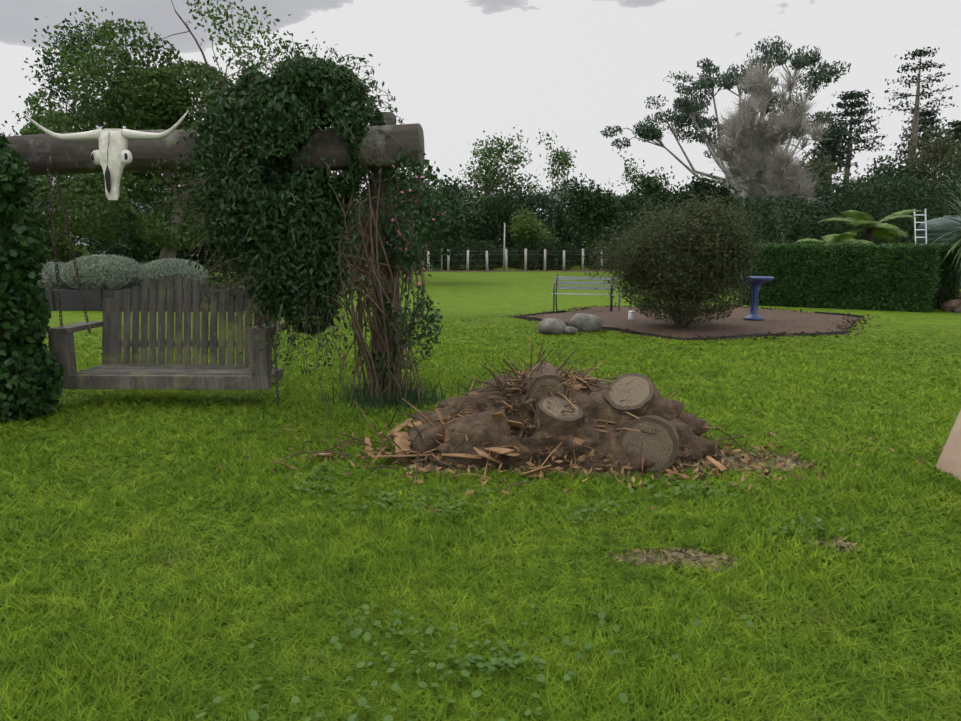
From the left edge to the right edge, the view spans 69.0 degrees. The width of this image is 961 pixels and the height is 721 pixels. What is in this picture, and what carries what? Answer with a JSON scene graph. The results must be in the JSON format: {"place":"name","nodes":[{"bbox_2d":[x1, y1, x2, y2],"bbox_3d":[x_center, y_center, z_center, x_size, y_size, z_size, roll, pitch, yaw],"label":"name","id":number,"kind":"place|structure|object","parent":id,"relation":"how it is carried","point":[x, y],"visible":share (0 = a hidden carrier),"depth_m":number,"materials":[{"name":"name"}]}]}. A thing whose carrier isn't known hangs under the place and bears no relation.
{"place":"outdoors","nodes":[
{"label":"outdoors","id":0,"kind":"place"},
{"bbox_2d":[218,270,609,271],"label":"fence litter","id":1,"kind":"object","parent":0,"point":[510,271],"depth_m":43.74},
{"bbox_2d":[98,223,622,271],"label":"fence","id":2,"kind":"object","parent":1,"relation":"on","point":[505,261],"visible":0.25,"depth_m":44.05,"materials":[{"name":"grey wood"}]},
{"bbox_2d":[0,250,960,720],"bbox_3d":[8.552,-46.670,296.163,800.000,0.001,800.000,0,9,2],"label":"ground","id":3,"kind":"structure","parent":0,"point":[510,290],"depth_m":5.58,"materials":[{"name":"green plant"}]},
{"bbox_2d":[0,128,64,424],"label":"ivy","id":4,"kind":"object","parent":3,"relation":"on","point":[40,380],"visible":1,"depth_m":6.11,"materials":[{"name":"green plant"}]},
{"bbox_2d":[14,174,108,284],"bbox_3d":[-17.309,-5.353,26.342,6.137,6.352,4.434,-9,13,-43],"label":"tree","id":5,"kind":"object","parent":3,"relation":"on","point":[41,190],"visible":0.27,"depth_m":27.25,"materials":[{"name":"green plant"}]},
{"bbox_2d":[1,10,150,252],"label":"tree","id":6,"kind":"object","parent":3,"relation":"on","point":[50,75],"visible":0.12,"depth_m":38.35,"materials":[{"name":"green plant"}]},
{"bbox_2d":[44,287,252,310],"bbox_3d":[-9.209,-1.612,17.758,7.500,0.560,1.645,0,9,2],"label":"raised bed","id":7,"kind":"object","parent":3,"relation":"on","point":[71,299],"visible":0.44,"depth_m":17.00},
{"bbox_2d":[37,253,208,289],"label":"clipped shrubs","id":8,"kind":"object","parent":7,"relation":"on","point":[94,270],"visible":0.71,"depth_m":17.36,"materials":[{"name":"grey plant"}]},
{"bbox_2d":[90,194,223,286],"bbox_3d":[-12.543,-5.482,27.714,5.039,5.213,5.332,0,9,2],"label":"shrub","id":9,"kind":"object","parent":3,"relation":"on","point":[138,242],"visible":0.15,"depth_m":26.87,"materials":[{"name":"green plant"}]},
{"bbox_2d":[20,0,334,270],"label":"tree","id":10,"kind":"object","parent":3,"relation":"on","point":[162,101],"visible":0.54,"depth_m":19.94,"materials":[{"name":"green plant"}]},
{"bbox_2d":[21,192,369,282],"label":"shelter belt vegetation","id":11,"kind":"object","parent":3,"relation":"on","point":[127,254],"visible":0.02,"depth_m":29.94,"materials":[{"name":"green plant"}]},
{"bbox_2d":[0,112,424,414],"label":"pergola frame","id":12,"kind":"object","parent":3,"relation":"on","point":[36,151],"visible":0.38,"depth_m":6.48,"materials":[{"name":"brown wood"}]},
{"bbox_2d":[22,110,188,200],"bbox_3d":[-3.267,-1.801,6.207,1.506,0.753,0.201,1,3,4],"label":"longhorn skull","id":13,"kind":"object","parent":12,"relation":"attached to","point":[112,156],"visible":1,"depth_m":6.17,"materials":[{"name":"white"}]},
{"bbox_2d":[46,157,279,406],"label":"swing chains","id":14,"kind":"object","parent":12,"relation":"attached to","point":[50,166],"visible":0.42,"depth_m":6.67,"materials":[{"name":"metal"}]},
{"bbox_2d":[47,275,286,389],"bbox_3d":[-3.045,-0.308,6.963,2.100,1.055,0.782,0,9,2],"label":"swing bench","id":15,"kind":"object","parent":14,"relation":"hanging from","point":[112,371],"visible":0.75,"depth_m":7.23,"materials":[{"name":"grey wood"}]},
{"bbox_2d":[183,223,242,283],"bbox_3d":[-9.648,-5.364,28.471,5.608,4.644,5.847,0,9,2],"label":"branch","id":16,"kind":"object","parent":3,"relation":"on","point":[214,248],"depth_m":28.29,"materials":[{"name":"green plant"}]},
{"bbox_2d":[147,31,470,415],"bbox_3d":[-1.666,-1.259,6.550,2.729,3.486,1.532,0,9,2],"label":"pergola vine","id":17,"kind":"object","parent":3,"relation":"on","point":[275,232],"visible":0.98,"depth_m":6.35,"materials":[{"name":"green plant"}]},
{"bbox_2d":[96,237,618,270],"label":"fence","id":18,"kind":"object","parent":3,"relation":"on","point":[437,259],"visible":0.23,"depth_m":46.01,"materials":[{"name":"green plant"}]},
{"bbox_2d":[83,188,646,267],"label":"shelter belt vegetation","id":19,"kind":"object","parent":3,"relation":"on","point":[533,202],"visible":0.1,"depth_m":50.67,"materials":[{"name":"green plant"}]},
{"bbox_2d":[340,161,437,276],"bbox_3d":[-6.182,-7.306,37.225,8.314,7.925,6.136,0,9,2],"label":"tree","id":20,"kind":"object","parent":3,"relation":"on","point":[366,197],"visible":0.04,"depth_m":35.74,"materials":[{"name":"green plant"}]},
{"bbox_2d":[341,168,496,282],"bbox_3d":[-3.239,-5.440,29.146,7.829,5.459,6.422,0,9,2],"label":"tree","id":21,"kind":"object","parent":3,"relation":"on","point":[446,233],"visible":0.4,"depth_m":28.95,"materials":[{"name":"green plant"}]},
{"bbox_2d":[398,164,485,262],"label":"tree","id":22,"kind":"object","parent":3,"relation":"on","point":[452,186],"visible":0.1,"depth_m":49.36,"materials":[{"name":"green plant"}]},
{"bbox_2d":[459,127,551,264],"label":"tree","id":23,"kind":"object","parent":3,"relation":"on","point":[487,180],"visible":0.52,"depth_m":53.02,"materials":[{"name":"green plant"}]},
{"bbox_2d":[459,196,590,249],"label":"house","id":24,"kind":"structure","parent":3,"relation":"on","point":[532,213],"depth_m":76.28,"materials":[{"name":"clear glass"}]},
{"bbox_2d":[499,205,559,269],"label":"tree","id":25,"kind":"object","parent":3,"relation":"on","point":[527,228],"visible":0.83,"depth_m":46.82,"materials":[{"name":"green plant"}]},
{"bbox_2d":[530,246,544,269],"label":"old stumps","id":26,"kind":"object","parent":3,"relation":"on","point":[535,257],"visible":0.12,"depth_m":47.22,"materials":[{"name":"wood"}]},
{"bbox_2d":[536,128,576,267],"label":"tree","id":27,"kind":"object","parent":3,"relation":"on","point":[562,158],"visible":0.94,"depth_m":50.93,"materials":[{"name":"green plant"}]},
{"bbox_2d":[182,339,952,512],"bbox_3d":[0.757,0.318,5.107,5.600,0.953,2.272,0,9,2],"label":"debris pile","id":28,"kind":"object","parent":3,"relation":"on","point":[542,413],"visible":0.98,"depth_m":4.95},
{"bbox_2d":[549,172,678,271],"bbox_3d":[7.064,-6.824,34.834,6.557,5.502,6.353,-8,12,-42],"label":"tree","id":29,"kind":"object","parent":3,"relation":"on","point":[594,209],"visible":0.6,"depth_m":34.25,"materials":[{"name":"green plant"}]},
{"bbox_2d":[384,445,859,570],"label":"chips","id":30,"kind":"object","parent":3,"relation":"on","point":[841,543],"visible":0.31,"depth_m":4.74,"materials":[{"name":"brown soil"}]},
{"bbox_2d":[387,448,859,570],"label":"soil patches","id":31,"kind":"object","parent":3,"relation":"on","point":[641,557],"visible":0.17,"depth_m":4.78,"materials":[{"name":"brown soil"}]},
{"bbox_2d":[590,149,680,257],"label":"tree","id":32,"kind":"object","parent":3,"relation":"on","point":[631,170],"visible":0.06,"depth_m":52.28,"materials":[{"name":"green plant"}]},
{"bbox_2d":[351,176,959,264],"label":"shelter belt vegetation","id":33,"kind":"object","parent":3,"relation":"on","point":[858,183],"depth_m":51.83,"materials":[{"name":"green plant"}]},
{"bbox_2d":[623,166,757,229],"bbox_3d":[12.055,-8.286,40.877,8.500,6.352,5.236,0,9,2],"label":"tree","id":34,"kind":"object","parent":3,"relation":"on","point":[697,186],"visible":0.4,"depth_m":39.54,"materials":[{"name":"green plant"}]},
{"bbox_2d":[600,35,850,234],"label":"tree","id":35,"kind":"object","parent":3,"relation":"on","point":[652,133],"visible":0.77,"depth_m":47.01,"materials":[{"name":"green plant"}]},
{"bbox_2d":[707,54,840,240],"bbox_3d":[14.428,-10.062,35.494,5.963,11.575,6.486,0,9,2],"label":"bare tree","id":36,"kind":"object","parent":3,"relation":"on","point":[750,151],"visible":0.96,"depth_m":34.74,"materials":[{"name":"grey plant"}]},
{"bbox_2d":[796,232,875,249],"bbox_3d":[12.165,-3.340,23.853,3.024,2.010,2.913,-8,12,-41],"label":"tree fern","id":37,"kind":"object","parent":3,"relation":"on","point":[836,238],"visible":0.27,"depth_m":23.52,"materials":[{"name":"green plant"}]},
{"bbox_2d":[719,177,960,281],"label":"shelter belt vegetation","id":38,"kind":"object","parent":3,"relation":"on","point":[918,188],"visible":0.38,"depth_m":31.47,"materials":[{"name":"green plant"}]},
{"bbox_2d":[736,240,944,312],"bbox_3d":[9.140,-2.204,18.073,4.765,1.849,1.666,5,10,28],"label":"hedge","id":39,"kind":"object","parent":3,"relation":"on","point":[864,276],"visible":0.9,"depth_m":17.37,"materials":[{"name":"green plant"}]},
{"bbox_2d":[769,187,912,243],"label":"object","id":40,"kind":"object","parent":3,"relation":"on","point":[826,199],"visible":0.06,"depth_m":37.87,"materials":[{"name":"green plant"}]},
{"bbox_2d":[801,209,937,243],"bbox_3d":[14.035,-4.071,25.634,4.026,2.881,3.668,-6,11,-31],"label":"tree fern","id":41,"kind":"object","parent":3,"relation":"on","point":[884,229],"visible":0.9,"depth_m":25.34,"materials":[{"name":"green plant"}]},
{"bbox_2d":[891,241,960,308],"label":"hedge vegetation","id":42,"kind":"object","parent":3,"relation":"on","point":[949,283],"visible":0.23,"depth_m":17.41,"materials":[{"name":"green plant"}]},
{"bbox_2d":[914,209,960,288],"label":"water tank","id":43,"kind":"object","parent":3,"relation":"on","point":[923,235],"visible":0.25,"depth_m":26.00,"materials":[{"name":"silver metal"}]},
{"bbox_2d":[922,178,960,271],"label":"spiky plant","id":44,"kind":"object","parent":3,"relation":"on","point":[956,252],"visible":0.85,"depth_m":16.82,"materials":[{"name":"green plant"}]},
{"bbox_2d":[936,409,960,480],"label":"leaning board","id":45,"kind":"object","parent":3,"relation":"on","point":[949,460],"visible":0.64,"depth_m":4.82,"materials":[{"name":"beige wood"}]},
{"bbox_2d":[940,292,960,311],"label":"rock","id":46,"kind":"object","parent":3,"relation":"on","point":[950,305],"visible":0.71,"depth_m":16.77,"materials":[{"name":"brown stone"}]},
{"bbox_2d":[953,304,960,312],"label":"rock","id":47,"kind":"object","parent":3,"relation":"on","point":[957,309],"visible":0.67,"depth_m":16.50,"materials":[{"name":"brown stone"}]},
{"bbox_2d":[0,0,960,245],"label":"sky","id":48,"kind":"structure","parent":0,"point":[460,70],"materials":[{"name":"white"}]},
{"bbox_2d":[501,305,888,341],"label":"mulch bed","id":49,"kind":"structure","parent":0,"point":[773,323],"depth_m":13.82,"materials":[{"name":"brown soil"}]},
{"bbox_2d":[538,313,602,334],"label":"bed rocks","id":50,"kind":"object","parent":49,"relation":"on","point":[581,322],"visible":0.96,"depth_m":12.67,"materials":[{"name":"grey stone"}]},
{"bbox_2d":[551,274,616,311],"bbox_3d":[2.456,-1.601,16.691,1.500,0.890,0.500,3,10,15],"label":"park bench","id":51,"kind":"object","parent":49,"relation":"on","point":[556,282],"visible":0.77,"depth_m":16.78,"materials":[{"name":"grey wood"}]},
{"bbox_2d":[618,274,632,310],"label":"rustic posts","id":52,"kind":"object","parent":49,"relation":"on","point":[630,307],"visible":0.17,"depth_m":16.73,"materials":[{"name":"grey wood"}]},
{"bbox_2d":[628,311,634,319],"bbox_3d":[3.119,-0.933,14.439,0.136,0.186,0.133,0,9,2],"label":"white jar","id":53,"kind":"object","parent":49,"relation":"on","point":[631,315],"visible":0.98,"depth_m":14.39,"materials":[{"name":"white ceramic"}]},
{"bbox_2d":[570,184,779,326],"bbox_3d":[3.534,-1.910,13.083,3.369,2.562,3.252,0,9,2],"label":"bush","id":54,"kind":"object","parent":49,"relation":"on","point":[692,258],"visible":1,"depth_m":12.44,"materials":[{"name":"green plant"}]},
{"bbox_2d":[742,276,773,320],"bbox_3d":[5.650,-1.282,14.409,0.690,0.885,0.690,0,9,2],"label":"bird bath","id":55,"kind":"object","parent":49,"relation":"on","point":[755,287],"visible":0.88,"depth_m":14.33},
{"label":"hill terrain","id":56,"kind":"structure","parent":0,"visible":0},
{"bbox_2d":[789,149,860,199],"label":"tree","id":57,"kind":"object","parent":56,"relation":"on","point":[830,168],"visible":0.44,"depth_m":73.90,"materials":[{"name":"green plant"}]},
{"bbox_2d":[799,161,850,203],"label":"tree","id":58,"kind":"object","parent":56,"relation":"on","point":[815,177],"depth_m":65.22,"materials":[{"name":"green plant"}]},
{"bbox_2d":[802,124,857,177],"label":"tree","id":59,"kind":"object","parent":56,"relation":"on","point":[833,146],"visible":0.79,"depth_m":94.14,"materials":[{"name":"green plant"}]},
{"bbox_2d":[806,89,887,185],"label":"tree","id":60,"kind":"object","parent":56,"relation":"on","point":[852,105],"visible":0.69,"depth_m":102.93,"materials":[{"name":"green plant"}]},
{"bbox_2d":[758,158,960,214],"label":"hedge","id":61,"kind":"object","parent":56,"relation":"on","point":[950,176],"visible":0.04,"depth_m":80.63,"materials":[{"name":"green plant"}]},
{"bbox_2d":[857,149,918,198],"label":"tree","id":62,"kind":"object","parent":56,"relation":"on","point":[880,168],"visible":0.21,"depth_m":81.04,"materials":[{"name":"green plant"}]},
{"bbox_2d":[867,172,933,220],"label":"tree","id":63,"kind":"object","parent":56,"relation":"on","point":[922,177],"depth_m":68.12,"materials":[{"name":"green plant"}]},
{"bbox_2d":[870,46,958,171],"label":"tree","id":64,"kind":"object","parent":56,"relation":"on","point":[922,66],"visible":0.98,"depth_m":97.20,"materials":[{"name":"green plant"}]},
{"bbox_2d":[884,107,958,174],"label":"tree","id":65,"kind":"object","parent":56,"relation":"on","point":[923,114],"visible":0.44,"depth_m":105.08,"materials":[{"name":"green plant"}]},
{"bbox_2d":[892,119,960,187],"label":"tree","id":66,"kind":"object","parent":56,"relation":"on","point":[933,152],"visible":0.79,"depth_m":82.70,"materials":[{"name":"green plant"}]},
{"bbox_2d":[929,119,960,184],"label":"tree","id":67,"kind":"object","parent":56,"relation":"on","point":[953,124],"visible":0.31,"depth_m":111.06,"materials":[{"name":"green plant"}]},
{"bbox_2d":[937,141,960,183],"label":"tree","id":68,"kind":"object","parent":56,"relation":"on","point":[957,142],"visible":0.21,"depth_m":88.27,"materials":[{"name":"green plant"}]}
]}

